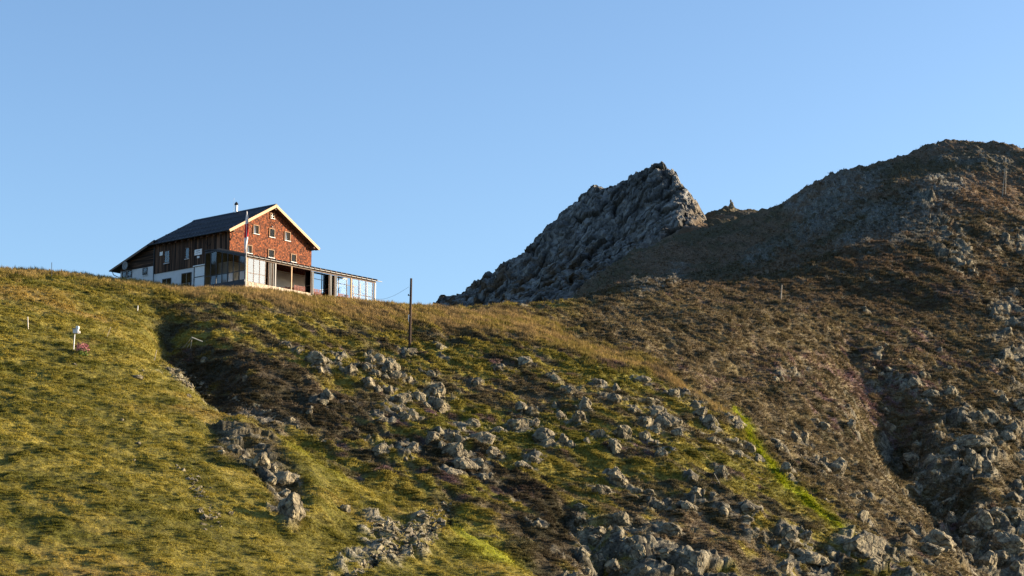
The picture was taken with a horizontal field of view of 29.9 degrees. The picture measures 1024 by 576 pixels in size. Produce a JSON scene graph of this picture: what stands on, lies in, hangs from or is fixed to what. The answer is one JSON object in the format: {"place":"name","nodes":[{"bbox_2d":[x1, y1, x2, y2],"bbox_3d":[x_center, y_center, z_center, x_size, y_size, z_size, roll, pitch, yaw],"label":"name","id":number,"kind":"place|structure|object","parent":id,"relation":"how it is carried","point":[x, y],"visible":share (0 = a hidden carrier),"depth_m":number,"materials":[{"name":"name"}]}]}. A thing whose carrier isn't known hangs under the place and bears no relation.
{"place":"outdoors","nodes":[
{"label":"outdoors","id":0,"kind":"place"},
{"bbox_2d":[0,139,1023,575],"bbox_3d":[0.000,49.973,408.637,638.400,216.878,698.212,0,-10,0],"label":"hillside","id":1,"kind":"structure","parent":0,"point":[1008,155],"depth_m":193.62,"materials":[{"name":"plant"}]},
{"bbox_2d":[75,342,88,355],"bbox_3d":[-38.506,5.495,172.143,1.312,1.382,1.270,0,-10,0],"label":"flowering herb","id":2,"kind":"object","parent":1,"relation":"on","point":[84,350],"visible":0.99,"depth_m":171.94,"materials":[{"name":"pink plant"}]},
{"bbox_2d":[109,202,319,290],"bbox_3d":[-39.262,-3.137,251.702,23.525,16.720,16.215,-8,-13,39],"label":"mountain hut","id":3,"kind":"object","parent":1,"relation":"on","point":[275,231],"visible":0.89,"depth_m":246.19,"materials":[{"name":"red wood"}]},
{"bbox_2d":[164,250,169,263],"bbox_3d":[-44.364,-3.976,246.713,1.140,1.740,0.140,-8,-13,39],"label":"window","id":4,"kind":"structure","parent":3,"relation":"in","point":[166,253],"depth_m":246.72,"materials":[{"name":"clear glass"}]},
{"bbox_2d":[181,272,191,287],"bbox_3d":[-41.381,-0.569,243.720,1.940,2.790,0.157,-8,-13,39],"label":"window","id":5,"kind":"structure","parent":3,"relation":"in","point":[186,278],"depth_m":243.79,"materials":[{"name":"glass"}]},
{"bbox_2d":[244,212,248,285],"bbox_3d":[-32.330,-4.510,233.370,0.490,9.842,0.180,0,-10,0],"label":"flagpole","id":6,"kind":"object","parent":1,"relation":"on","point":[246,234],"visible":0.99,"depth_m":233.69,"materials":[{"name":"metal"}]},
{"bbox_2d":[253,452,270,471],"bbox_3d":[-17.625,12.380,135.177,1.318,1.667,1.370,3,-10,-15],"label":"boulder","id":7,"kind":"object","parent":1,"relation":"on","point":[261,459],"visible":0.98,"depth_m":134.76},
{"bbox_2d":[274,470,296,485],"bbox_3d":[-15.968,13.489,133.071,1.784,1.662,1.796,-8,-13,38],"label":"boulder","id":8,"kind":"object","parent":1,"relation":"on","point":[287,477],"visible":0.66,"depth_m":132.57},
{"bbox_2d":[193,248,380,299],"bbox_3d":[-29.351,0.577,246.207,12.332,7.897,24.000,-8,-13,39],"label":"glazed terrace","id":9,"kind":"structure","parent":1,"relation":"on","point":[220,267],"depth_m":237.33,"materials":[{"name":"glass"}]},
{"bbox_2d":[277,492,305,520],"bbox_3d":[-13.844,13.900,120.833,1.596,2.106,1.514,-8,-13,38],"label":"boulder","id":10,"kind":"object","parent":1,"relation":"on","point":[290,505],"visible":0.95,"depth_m":120.32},
{"bbox_2d":[304,351,326,366],"bbox_3d":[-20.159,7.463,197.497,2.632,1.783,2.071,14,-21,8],"label":"boulder","id":11,"kind":"object","parent":1,"relation":"on","point":[316,358],"visible":0.9,"depth_m":196.69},
{"bbox_2d":[323,388,333,400],"bbox_3d":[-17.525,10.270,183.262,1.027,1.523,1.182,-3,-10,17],"label":"boulder","id":12,"kind":"object","parent":1,"relation":"on","point":[328,394],"visible":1,"depth_m":182.83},
{"bbox_2d":[342,364,357,373],"bbox_3d":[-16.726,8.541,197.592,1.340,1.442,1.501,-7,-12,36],"label":"boulder","id":13,"kind":"object","parent":1,"relation":"on","point":[350,368],"visible":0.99,"depth_m":197.07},
{"bbox_2d":[361,362,375,370],"bbox_3d":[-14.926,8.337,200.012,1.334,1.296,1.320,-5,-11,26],"label":"boulder","id":14,"kind":"object","parent":1,"relation":"on","point":[366,366],"visible":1,"depth_m":199.69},
{"bbox_2d":[362,377,375,389],"bbox_3d":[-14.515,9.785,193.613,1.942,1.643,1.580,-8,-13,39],"label":"boulder","id":15,"kind":"object","parent":1,"relation":"on","point":[369,382],"visible":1,"depth_m":192.96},
{"bbox_2d":[372,443,390,456],"bbox_3d":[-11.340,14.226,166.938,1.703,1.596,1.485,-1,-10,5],"label":"boulder","id":16,"kind":"object","parent":1,"relation":"on","point":[378,449],"visible":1,"depth_m":166.59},
{"bbox_2d":[0,268,774,575],"bbox_3d":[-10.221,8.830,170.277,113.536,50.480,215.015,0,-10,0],"label":"grass","id":17,"kind":"structure","parent":1,"relation":"on","point":[145,400],"depth_m":132.59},
{"bbox_2d":[380,357,400,373],"bbox_3d":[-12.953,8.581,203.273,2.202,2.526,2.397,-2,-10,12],"label":"boulder","id":18,"kind":"object","parent":1,"relation":"on","point":[390,365],"visible":0.78,"depth_m":202.58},
{"bbox_2d":[0,264,789,486],"bbox_3d":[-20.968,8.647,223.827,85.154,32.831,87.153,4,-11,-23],"label":"tall grass","id":19,"kind":"structure","parent":1,"relation":"on","point":[287,299],"depth_m":232.40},
{"bbox_2d":[389,371,401,380],"bbox_3d":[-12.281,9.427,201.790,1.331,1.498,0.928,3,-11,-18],"label":"boulder","id":20,"kind":"object","parent":1,"relation":"on","point":[395,374],"visible":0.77,"depth_m":201.43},
{"bbox_2d":[390,403,405,412],"bbox_3d":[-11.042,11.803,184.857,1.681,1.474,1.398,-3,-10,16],"label":"boulder","id":21,"kind":"object","parent":1,"relation":"on","point":[401,407],"visible":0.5,"depth_m":184.39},
{"bbox_2d":[392,393,411,404],"bbox_3d":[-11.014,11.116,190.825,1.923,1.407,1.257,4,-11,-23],"label":"boulder","id":22,"kind":"object","parent":1,"relation":"on","point":[404,398],"visible":0.81,"depth_m":190.33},
{"bbox_2d":[395,411,413,421],"bbox_3d":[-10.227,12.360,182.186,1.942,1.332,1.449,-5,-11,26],"label":"boulder","id":23,"kind":"object","parent":1,"relation":"on","point":[403,415],"visible":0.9,"depth_m":181.55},
{"bbox_2d":[408,278,411,347],"bbox_3d":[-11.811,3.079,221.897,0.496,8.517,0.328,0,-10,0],"label":"utility pole","id":24,"kind":"object","parent":1,"relation":"on","point":[410,319],"visible":0.86,"depth_m":221.81,"materials":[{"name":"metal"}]},
{"bbox_2d":[405,441,418,453],"bbox_3d":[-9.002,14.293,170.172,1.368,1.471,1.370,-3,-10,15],"label":"boulder","id":25,"kind":"object","parent":1,"relation":"on","point":[413,446],"visible":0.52,"depth_m":169.86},
{"bbox_2d":[408,408,418,421],"bbox_3d":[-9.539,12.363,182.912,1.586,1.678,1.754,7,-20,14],"label":"boulder","id":26,"kind":"object","parent":1,"relation":"on","point":[414,414],"visible":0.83,"depth_m":182.20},
{"bbox_2d":[410,391,425,401],"bbox_3d":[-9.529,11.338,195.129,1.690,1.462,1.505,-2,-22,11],"label":"boulder","id":27,"kind":"object","parent":1,"relation":"on","point":[419,396],"visible":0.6,"depth_m":194.65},
{"bbox_2d":[424,431,439,443],"bbox_3d":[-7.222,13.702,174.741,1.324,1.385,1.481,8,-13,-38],"label":"boulder","id":28,"kind":"object","parent":1,"relation":"on","point":[431,436],"visible":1,"depth_m":174.26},
{"bbox_2d":[422,382,445,397],"bbox_3d":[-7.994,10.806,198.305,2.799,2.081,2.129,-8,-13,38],"label":"boulder","id":29,"kind":"object","parent":1,"relation":"on","point":[438,390],"visible":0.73,"depth_m":197.57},
{"bbox_2d":[427,396,450,413],"bbox_3d":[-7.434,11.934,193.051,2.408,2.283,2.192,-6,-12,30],"label":"boulder","id":30,"kind":"object","parent":1,"relation":"on","point":[441,406],"visible":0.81,"depth_m":192.07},
{"bbox_2d":[441,442,463,457],"bbox_3d":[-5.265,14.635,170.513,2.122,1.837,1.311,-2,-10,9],"label":"boulder","id":31,"kind":"object","parent":1,"relation":"on","point":[454,449],"visible":0.84,"depth_m":170.05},
{"bbox_2d":[444,467,463,475],"bbox_3d":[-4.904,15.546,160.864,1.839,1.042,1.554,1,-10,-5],"label":"boulder","id":32,"kind":"object","parent":1,"relation":"on","point":[453,471],"visible":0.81,"depth_m":160.60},
{"bbox_2d":[454,433,466,442],"bbox_3d":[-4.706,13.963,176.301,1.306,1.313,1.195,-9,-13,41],"label":"boulder","id":33,"kind":"object","parent":1,"relation":"on","point":[459,438],"visible":0.78,"depth_m":175.85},
{"bbox_2d":[454,456,480,470],"bbox_3d":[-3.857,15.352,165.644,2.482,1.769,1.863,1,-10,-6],"label":"boulder","id":34,"kind":"object","parent":1,"relation":"on","point":[462,463],"visible":0.84,"depth_m":165.04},
{"bbox_2d":[466,418,480,427],"bbox_3d":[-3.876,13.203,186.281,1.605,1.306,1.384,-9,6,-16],"label":"boulder","id":35,"kind":"object","parent":1,"relation":"on","point":[473,422],"visible":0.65,"depth_m":185.79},
{"bbox_2d":[469,432,495,444],"bbox_3d":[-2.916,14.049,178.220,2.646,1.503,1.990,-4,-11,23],"label":"boulder","id":36,"kind":"object","parent":1,"relation":"on","point":[488,438],"visible":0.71,"depth_m":177.74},
{"bbox_2d":[485,446,499,457],"bbox_3d":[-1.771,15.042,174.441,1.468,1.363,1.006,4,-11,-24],"label":"boulder","id":37,"kind":"object","parent":1,"relation":"on","point":[491,451],"visible":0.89,"depth_m":174.13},
{"bbox_2d":[507,418,529,430],"bbox_3d":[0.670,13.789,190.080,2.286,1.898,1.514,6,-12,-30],"label":"boulder","id":38,"kind":"object","parent":1,"relation":"on","point":[516,424],"visible":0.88,"depth_m":189.55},
{"bbox_2d":[515,401,526,411],"bbox_3d":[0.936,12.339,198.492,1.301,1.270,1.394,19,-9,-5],"label":"boulder","id":39,"kind":"object","parent":1,"relation":"on","point":[520,405],"visible":1,"depth_m":198.19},
{"bbox_2d":[515,460,532,469],"bbox_3d":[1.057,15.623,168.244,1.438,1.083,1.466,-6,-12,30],"label":"boulder","id":40,"kind":"object","parent":1,"relation":"on","point":[524,464],"visible":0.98,"depth_m":167.95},
{"bbox_2d":[517,356,532,365],"bbox_3d":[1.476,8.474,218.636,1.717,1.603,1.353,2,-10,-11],"label":"boulder","id":41,"kind":"object","parent":1,"relation":"on","point":[524,360],"visible":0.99,"depth_m":218.37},
{"bbox_2d":[526,453,540,463],"bbox_3d":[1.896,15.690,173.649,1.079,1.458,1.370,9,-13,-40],"label":"boulder","id":42,"kind":"object","parent":1,"relation":"on","point":[530,458],"visible":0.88,"depth_m":173.19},
{"bbox_2d":[532,427,554,442],"bbox_3d":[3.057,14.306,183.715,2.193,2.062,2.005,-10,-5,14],"label":"boulder","id":43,"kind":"object","parent":1,"relation":"on","point":[540,434],"visible":0.8,"depth_m":183.11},
{"bbox_2d":[541,438,554,447],"bbox_3d":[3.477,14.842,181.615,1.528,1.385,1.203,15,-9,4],"label":"boulder","id":44,"kind":"object","parent":1,"relation":"on","point":[548,442],"visible":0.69,"depth_m":181.35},
{"bbox_2d":[558,433,568,446],"bbox_3d":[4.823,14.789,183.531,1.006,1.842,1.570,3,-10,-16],"label":"boulder","id":45,"kind":"object","parent":1,"relation":"on","point":[563,439],"visible":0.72,"depth_m":183.02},
{"bbox_2d":[132,140,1023,575],"bbox_3d":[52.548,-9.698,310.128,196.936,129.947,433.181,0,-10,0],"label":"heather","id":46,"kind":"object","parent":1,"relation":"on","point":[894,328],"visible":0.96,"depth_m":227.78,"materials":[{"name":"brown plant"}]},
{"bbox_2d":[572,410,585,421],"bbox_3d":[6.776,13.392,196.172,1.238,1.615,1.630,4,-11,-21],"label":"boulder","id":47,"kind":"object","parent":1,"relation":"on","point":[578,416],"visible":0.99,"depth_m":195.63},
{"bbox_2d":[578,396,591,409],"bbox_3d":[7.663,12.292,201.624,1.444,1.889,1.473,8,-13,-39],"label":"boulder","id":48,"kind":"object","parent":1,"relation":"on","point":[585,403],"visible":0.92,"depth_m":201.18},
{"bbox_2d":[165,341,1009,575],"bbox_3d":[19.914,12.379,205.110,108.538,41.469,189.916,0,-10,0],"label":"loose stones","id":49,"kind":"object","parent":1,"relation":"on","point":[418,543],"visible":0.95,"depth_m":129.98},
{"bbox_2d":[587,534,601,546],"bbox_3d":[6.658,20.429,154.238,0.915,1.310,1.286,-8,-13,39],"label":"boulder","id":50,"kind":"object","parent":1,"relation":"on","point":[594,540],"visible":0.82,"depth_m":153.90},
{"bbox_2d":[593,552,603,564],"bbox_3d":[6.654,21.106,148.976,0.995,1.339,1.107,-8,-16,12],"label":"boulder","id":51,"kind":"object","parent":1,"relation":"on","point":[597,556],"visible":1,"depth_m":148.65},
{"bbox_2d":[594,429,605,437],"bbox_3d":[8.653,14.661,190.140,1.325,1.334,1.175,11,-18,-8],"label":"boulder","id":52,"kind":"object","parent":1,"relation":"on","point":[598,433],"visible":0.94,"depth_m":189.71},
{"bbox_2d":[591,484,610,494],"bbox_3d":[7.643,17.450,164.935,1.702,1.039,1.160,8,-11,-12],"label":"boulder","id":53,"kind":"object","parent":1,"relation":"on","point":[599,488],"visible":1,"depth_m":164.58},
{"bbox_2d":[604,559,619,572],"bbox_3d":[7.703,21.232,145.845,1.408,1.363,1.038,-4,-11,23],"label":"boulder","id":54,"kind":"object","parent":1,"relation":"on","point":[611,565],"visible":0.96,"depth_m":145.65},
{"bbox_2d":[607,393,621,402],"bbox_3d":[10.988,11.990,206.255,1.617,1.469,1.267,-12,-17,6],"label":"boulder","id":55,"kind":"object","parent":1,"relation":"on","point":[613,397],"visible":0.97,"depth_m":205.86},
{"bbox_2d":[608,438,621,453],"bbox_3d":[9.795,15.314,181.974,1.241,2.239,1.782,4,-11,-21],"label":"boulder","id":56,"kind":"object","parent":1,"relation":"on","point":[614,445],"visible":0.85,"depth_m":181.36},
{"bbox_2d":[609,466,628,488],"bbox_3d":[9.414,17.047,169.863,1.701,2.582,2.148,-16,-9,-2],"label":"boulder","id":57,"kind":"object","parent":1,"relation":"on","point":[617,477],"visible":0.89,"depth_m":169.35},
{"bbox_2d":[613,511,629,525],"bbox_3d":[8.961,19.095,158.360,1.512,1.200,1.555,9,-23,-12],"label":"boulder","id":58,"kind":"object","parent":1,"relation":"on","point":[621,517],"visible":1,"depth_m":157.81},
{"bbox_2d":[614,425,631,438],"bbox_3d":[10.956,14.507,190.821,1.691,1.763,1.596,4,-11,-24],"label":"boulder","id":59,"kind":"object","parent":1,"relation":"on","point":[622,431],"visible":0.84,"depth_m":190.27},
{"bbox_2d":[629,544,645,560],"bbox_3d":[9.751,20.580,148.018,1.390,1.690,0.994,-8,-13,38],"label":"boulder","id":60,"kind":"object","parent":1,"relation":"on","point":[637,551],"visible":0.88,"depth_m":147.71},
{"bbox_2d":[633,375,651,382],"bbox_3d":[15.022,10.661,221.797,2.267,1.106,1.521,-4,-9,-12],"label":"boulder","id":61,"kind":"object","parent":1,"relation":"on","point":[643,379],"visible":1,"depth_m":221.27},
{"bbox_2d":[638,430,651,440],"bbox_3d":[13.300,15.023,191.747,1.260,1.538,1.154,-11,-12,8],"label":"boulder","id":62,"kind":"object","parent":1,"relation":"on","point":[645,435],"visible":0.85,"depth_m":191.44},
{"bbox_2d":[639,565,651,575],"bbox_3d":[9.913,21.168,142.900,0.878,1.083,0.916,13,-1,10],"label":"boulder","id":63,"kind":"object","parent":1,"relation":"on","point":[644,569],"visible":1,"depth_m":142.57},
{"bbox_2d":[638,416,653,427],"bbox_3d":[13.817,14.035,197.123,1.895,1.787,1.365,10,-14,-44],"label":"boulder","id":64,"kind":"object","parent":1,"relation":"on","point":[646,421],"visible":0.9,"depth_m":196.60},
{"bbox_2d":[640,397,661,405],"bbox_3d":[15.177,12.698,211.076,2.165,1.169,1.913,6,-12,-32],"label":"boulder","id":65,"kind":"object","parent":1,"relation":"on","point":[649,401],"visible":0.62,"depth_m":210.40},
{"bbox_2d":[653,501,665,509],"bbox_3d":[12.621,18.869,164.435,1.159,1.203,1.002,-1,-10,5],"label":"boulder","id":66,"kind":"object","parent":1,"relation":"on","point":[659,505],"visible":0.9,"depth_m":164.17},
{"bbox_2d":[654,447,667,456],"bbox_3d":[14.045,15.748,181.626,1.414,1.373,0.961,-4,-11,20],"label":"boulder","id":67,"kind":"object","parent":1,"relation":"on","point":[660,452],"visible":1,"depth_m":181.42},
{"bbox_2d":[659,548,676,559],"bbox_3d":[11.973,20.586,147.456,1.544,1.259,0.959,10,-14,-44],"label":"boulder","id":68,"kind":"object","parent":1,"relation":"on","point":[667,552],"visible":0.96,"depth_m":147.04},
{"bbox_2d":[654,412,682,429],"bbox_3d":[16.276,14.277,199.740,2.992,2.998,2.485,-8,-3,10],"label":"boulder","id":69,"kind":"object","parent":1,"relation":"on","point":[665,420],"visible":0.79,"depth_m":199.18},
{"bbox_2d":[655,522,682,538],"bbox_3d":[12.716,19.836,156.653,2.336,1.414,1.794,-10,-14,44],"label":"boulder","id":70,"kind":"object","parent":1,"relation":"on","point":[670,530],"visible":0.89,"depth_m":156.10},
{"bbox_2d":[667,388,679,396],"bbox_3d":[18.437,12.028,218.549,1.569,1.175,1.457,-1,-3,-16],"label":"boulder","id":71,"kind":"object","parent":1,"relation":"on","point":[673,392],"visible":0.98,"depth_m":218.07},
{"bbox_2d":[671,428,682,436],"bbox_3d":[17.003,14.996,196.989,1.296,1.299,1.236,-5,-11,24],"label":"boulder","id":72,"kind":"object","parent":1,"relation":"on","point":[676,432],"visible":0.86,"depth_m":196.53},
{"bbox_2d":[673,551,689,559],"bbox_3d":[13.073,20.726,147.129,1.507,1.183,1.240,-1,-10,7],"label":"boulder","id":73,"kind":"object","parent":1,"relation":"on","point":[684,554],"visible":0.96,"depth_m":146.72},
{"bbox_2d":[674,566,691,575],"bbox_3d":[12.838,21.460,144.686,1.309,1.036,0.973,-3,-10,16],"label":"boulder","id":74,"kind":"object","parent":1,"relation":"on","point":[681,571],"visible":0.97,"depth_m":144.43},
{"bbox_2d":[681,500,698,511],"bbox_3d":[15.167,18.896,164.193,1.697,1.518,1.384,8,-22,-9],"label":"boulder","id":75,"kind":"object","parent":1,"relation":"on","point":[686,506],"visible":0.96,"depth_m":163.74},
{"bbox_2d":[688,551,702,567],"bbox_3d":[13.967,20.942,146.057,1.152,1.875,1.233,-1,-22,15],"label":"boulder","id":76,"kind":"object","parent":1,"relation":"on","point":[696,558],"visible":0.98,"depth_m":145.81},
{"bbox_2d":[689,486,702,498],"bbox_3d":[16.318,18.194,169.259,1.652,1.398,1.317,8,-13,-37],"label":"boulder","id":77,"kind":"object","parent":1,"relation":"on","point":[696,491],"visible":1,"depth_m":168.77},
{"bbox_2d":[694,407,707,415],"bbox_3d":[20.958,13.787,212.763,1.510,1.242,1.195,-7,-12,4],"label":"boulder","id":78,"kind":"object","parent":1,"relation":"on","point":[702,411],"visible":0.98,"depth_m":212.31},
{"bbox_2d":[701,414,715,427],"bbox_3d":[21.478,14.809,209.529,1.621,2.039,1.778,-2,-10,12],"label":"boulder","id":79,"kind":"object","parent":1,"relation":"on","point":[707,420],"visible":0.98,"depth_m":208.85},
{"bbox_2d":[713,465,726,477],"bbox_3d":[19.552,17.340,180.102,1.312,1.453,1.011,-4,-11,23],"label":"boulder","id":80,"kind":"object","parent":1,"relation":"on","point":[721,469],"visible":0.98,"depth_m":179.76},
{"bbox_2d":[744,442,755,452],"bbox_3d":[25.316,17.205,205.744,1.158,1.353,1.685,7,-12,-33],"label":"boulder","id":81,"kind":"object","parent":1,"relation":"on","point":[751,448],"visible":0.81,"depth_m":205.23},
{"bbox_2d":[741,501,762,514],"bbox_3d":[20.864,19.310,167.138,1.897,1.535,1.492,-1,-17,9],"label":"boulder","id":82,"kind":"object","parent":1,"relation":"on","point":[747,507],"visible":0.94,"depth_m":166.75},
{"bbox_2d":[775,560,793,573],"bbox_3d":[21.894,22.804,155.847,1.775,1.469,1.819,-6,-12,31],"label":"boulder","id":83,"kind":"object","parent":1,"relation":"on","point":[785,566],"visible":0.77,"depth_m":155.17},
{"bbox_2d":[779,462,791,472],"bbox_3d":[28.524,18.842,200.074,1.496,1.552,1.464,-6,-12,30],"label":"boulder","id":84,"kind":"object","parent":1,"relation":"on","point":[785,467],"visible":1,"depth_m":199.67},
{"bbox_2d":[781,537,791,549],"bbox_3d":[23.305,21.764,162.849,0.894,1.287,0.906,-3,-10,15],"label":"boulder","id":85,"kind":"object","parent":1,"relation":"on","point":[784,541],"visible":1,"depth_m":162.48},
{"bbox_2d":[780,525,797,539],"bbox_3d":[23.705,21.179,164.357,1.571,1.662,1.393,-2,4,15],"label":"boulder","id":86,"kind":"object","parent":1,"relation":"on","point":[788,532],"visible":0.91,"depth_m":164.06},
{"bbox_2d":[790,431,801,442],"bbox_3d":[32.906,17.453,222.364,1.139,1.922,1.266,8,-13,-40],"label":"boulder","id":87,"kind":"object","parent":1,"relation":"on","point":[795,436],"visible":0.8,"depth_m":222.03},
{"bbox_2d":[799,530,811,541],"bbox_3d":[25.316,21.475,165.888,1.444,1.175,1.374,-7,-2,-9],"label":"boulder","id":88,"kind":"object","parent":1,"relation":"on","point":[806,534],"visible":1,"depth_m":165.32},
{"bbox_2d":[791,549,826,564],"bbox_3d":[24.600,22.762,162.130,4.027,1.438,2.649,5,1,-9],"label":"boulder","id":89,"kind":"object","parent":1,"relation":"on","point":[807,557],"visible":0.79,"depth_m":161.41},
{"bbox_2d":[818,422,829,430],"bbox_3d":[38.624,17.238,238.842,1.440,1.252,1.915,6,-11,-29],"label":"boulder","id":90,"kind":"object","parent":1,"relation":"on","point":[824,426],"visible":0.91,"depth_m":238.35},
{"bbox_2d":[828,457,847,475],"bbox_3d":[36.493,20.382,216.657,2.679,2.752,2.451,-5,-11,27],"label":"boulder","id":91,"kind":"object","parent":1,"relation":"on","point":[838,465],"visible":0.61,"depth_m":215.88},
{"bbox_2d":[847,419,855,431],"bbox_3d":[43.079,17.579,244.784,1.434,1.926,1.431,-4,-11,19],"label":"boulder","id":92,"kind":"object","parent":1,"relation":"on","point":[852,424],"visible":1,"depth_m":244.35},
{"bbox_2d":[857,510,868,522],"bbox_3d":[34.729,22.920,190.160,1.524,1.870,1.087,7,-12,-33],"label":"boulder","id":93,"kind":"object","parent":1,"relation":"on","point":[862,515],"visible":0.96,"depth_m":189.67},
{"bbox_2d":[846,533,885,561],"bbox_3d":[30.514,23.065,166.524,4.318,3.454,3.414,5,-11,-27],"label":"boulder","id":94,"kind":"object","parent":1,"relation":"on","point":[863,546],"visible":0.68,"depth_m":165.31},
{"bbox_2d":[866,558,881,567],"bbox_3d":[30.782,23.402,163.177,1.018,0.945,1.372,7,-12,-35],"label":"boulder","id":95,"kind":"object","parent":1,"relation":"on","point":[871,561],"visible":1,"depth_m":162.87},
{"bbox_2d":[884,421,895,432],"bbox_3d":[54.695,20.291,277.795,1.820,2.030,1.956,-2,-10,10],"label":"boulder","id":96,"kind":"object","parent":1,"relation":"on","point":[890,426],"visible":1,"depth_m":277.11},
{"bbox_2d":[902,452,919,467],"bbox_3d":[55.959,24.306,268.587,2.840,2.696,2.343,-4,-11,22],"label":"boulder","id":97,"kind":"object","parent":1,"relation":"on","point":[909,458],"visible":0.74,"depth_m":267.98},
{"bbox_2d":[908,377,920,388],"bbox_3d":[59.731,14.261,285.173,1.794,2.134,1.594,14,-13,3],"label":"boulder","id":98,"kind":"object","parent":1,"relation":"on","point":[914,381],"visible":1,"depth_m":284.85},
{"bbox_2d":[920,389,939,399],"bbox_3d":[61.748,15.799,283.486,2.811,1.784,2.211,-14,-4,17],"label":"boulder","id":99,"kind":"object","parent":1,"relation":"on","point":[929,394],"visible":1,"depth_m":282.74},
{"bbox_2d":[920,542,944,556],"bbox_3d":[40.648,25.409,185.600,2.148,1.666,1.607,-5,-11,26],"label":"boulder","id":100,"kind":"object","parent":1,"relation":"on","point":[932,549],"visible":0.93,"depth_m":185.06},
{"bbox_2d":[920,529,954,552],"bbox_3d":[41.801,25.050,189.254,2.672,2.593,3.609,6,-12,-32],"label":"boulder","id":101,"kind":"object","parent":1,"relation":"on","point":[938,537],"visible":0.76,"depth_m":188.21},
{"bbox_2d":[945,511,955,524],"bbox_3d":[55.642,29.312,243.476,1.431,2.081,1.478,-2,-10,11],"label":"boulder","id":102,"kind":"object","parent":1,"relation":"on","point":[950,518],"visible":0.91,"depth_m":243.13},
{"bbox_2d":[944,385,958,396],"bbox_3d":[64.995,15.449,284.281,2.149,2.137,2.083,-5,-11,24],"label":"boulder","id":103,"kind":"object","parent":1,"relation":"on","point":[951,391],"visible":1,"depth_m":283.70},
{"bbox_2d":[959,524,970,534],"bbox_3d":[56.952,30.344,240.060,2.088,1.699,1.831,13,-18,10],"label":"boulder","id":104,"kind":"object","parent":1,"relation":"on","point":[965,529],"visible":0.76,"depth_m":239.64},
{"bbox_2d":[953,434,990,451],"bbox_3d":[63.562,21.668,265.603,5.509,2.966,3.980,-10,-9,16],"label":"boulder","id":105,"kind":"object","parent":1,"relation":"on","point":[976,443],"visible":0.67,"depth_m":264.18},
{"bbox_2d":[962,535,981,555],"bbox_3d":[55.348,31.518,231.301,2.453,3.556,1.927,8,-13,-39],"label":"boulder","id":106,"kind":"object","parent":1,"relation":"on","point":[971,544],"visible":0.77,"depth_m":230.70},
{"bbox_2d":[962,453,983,470],"bbox_3d":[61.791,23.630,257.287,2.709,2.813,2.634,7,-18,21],"label":"boulder","id":107,"kind":"object","parent":1,"relation":"on","point":[972,460],"visible":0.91,"depth_m":256.47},
{"bbox_2d":[968,509,993,530],"bbox_3d":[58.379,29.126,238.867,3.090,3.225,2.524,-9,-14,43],"label":"boulder","id":108,"kind":"object","parent":1,"relation":"on","point":[982,518],"visible":0.99,"depth_m":238.12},
{"bbox_2d":[974,550,997,568],"bbox_3d":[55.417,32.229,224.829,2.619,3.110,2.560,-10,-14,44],"label":"boulder","id":109,"kind":"object","parent":1,"relation":"on","point":[989,558],"visible":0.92,"depth_m":224.05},
{"bbox_2d":[981,460,993,474],"bbox_3d":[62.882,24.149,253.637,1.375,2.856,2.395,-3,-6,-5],"label":"boulder","id":110,"kind":"object","parent":1,"relation":"on","point":[987,466],"visible":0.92,"depth_m":253.04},
{"bbox_2d":[982,408,999,424],"bbox_3d":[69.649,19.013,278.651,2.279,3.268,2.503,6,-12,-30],"label":"boulder","id":111,"kind":"object","parent":1,"relation":"on","point":[994,417],"visible":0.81,"depth_m":278.13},
{"bbox_2d":[988,507,1007,517],"bbox_3d":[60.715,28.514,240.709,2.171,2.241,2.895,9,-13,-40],"label":"boulder","id":112,"kind":"object","parent":1,"relation":"on","point":[998,512],"visible":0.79,"depth_m":239.82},
{"bbox_2d":[993,550,1009,565],"bbox_3d":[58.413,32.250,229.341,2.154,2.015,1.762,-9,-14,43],"label":"boulder","id":113,"kind":"object","parent":1,"relation":"on","point":[1003,556],"visible":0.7,"depth_m":228.71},
{"bbox_2d":[990,532,1023,554],"bbox_3d":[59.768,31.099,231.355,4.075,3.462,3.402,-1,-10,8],"label":"boulder","id":114,"kind":"object","parent":1,"relation":"on","point":[1010,543],"visible":0.91,"depth_m":230.09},
{"bbox_2d":[999,430,1015,441],"bbox_3d":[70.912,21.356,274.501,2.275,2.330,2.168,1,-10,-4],"label":"boulder","id":115,"kind":"object","parent":1,"relation":"on","point":[1008,435],"visible":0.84,"depth_m":274.03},
{"bbox_2d":[1004,422,1021,435],"bbox_3d":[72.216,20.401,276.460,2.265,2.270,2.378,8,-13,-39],"label":"boulder","id":116,"kind":"object","parent":1,"relation":"on","point":[1014,428],"visible":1,"depth_m":275.66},
{"bbox_2d":[1005,491,1020,502],"bbox_3d":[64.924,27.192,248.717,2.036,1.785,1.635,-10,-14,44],"label":"boulder","id":117,"kind":"object","parent":1,"relation":"on","point":[1013,495],"visible":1,"depth_m":248.18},
{"bbox_2d":[1005,506,1023,525],"bbox_3d":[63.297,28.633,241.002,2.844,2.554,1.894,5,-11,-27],"label":"boulder","id":118,"kind":"object","parent":1,"relation":"on","point":[1014,514],"visible":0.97,"depth_m":240.29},
{"bbox_2d":[1009,560,1021,571],"bbox_3d":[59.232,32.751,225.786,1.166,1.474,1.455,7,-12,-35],"label":"boulder","id":119,"kind":"object","parent":1,"relation":"on","point":[1015,565],"visible":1,"depth_m":225.44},
{"bbox_2d":[1013,397,1023,412],"bbox_3d":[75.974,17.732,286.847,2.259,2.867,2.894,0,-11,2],"label":"boulder","id":120,"kind":"object","parent":1,"relation":"on","point":[1019,404],"visible":0.99,"depth_m":285.71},
{"bbox_2d":[0,0,1023,304],"label":"sky","id":121,"kind":"structure","parent":0,"point":[430,143],"materials":[{"name":"blue"}]},
{"bbox_2d":[433,161,708,306],"bbox_3d":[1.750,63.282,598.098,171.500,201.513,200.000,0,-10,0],"label":"rock peak","id":122,"kind":"object","parent":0,"point":[574,246],"visible":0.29,"depth_m":589.17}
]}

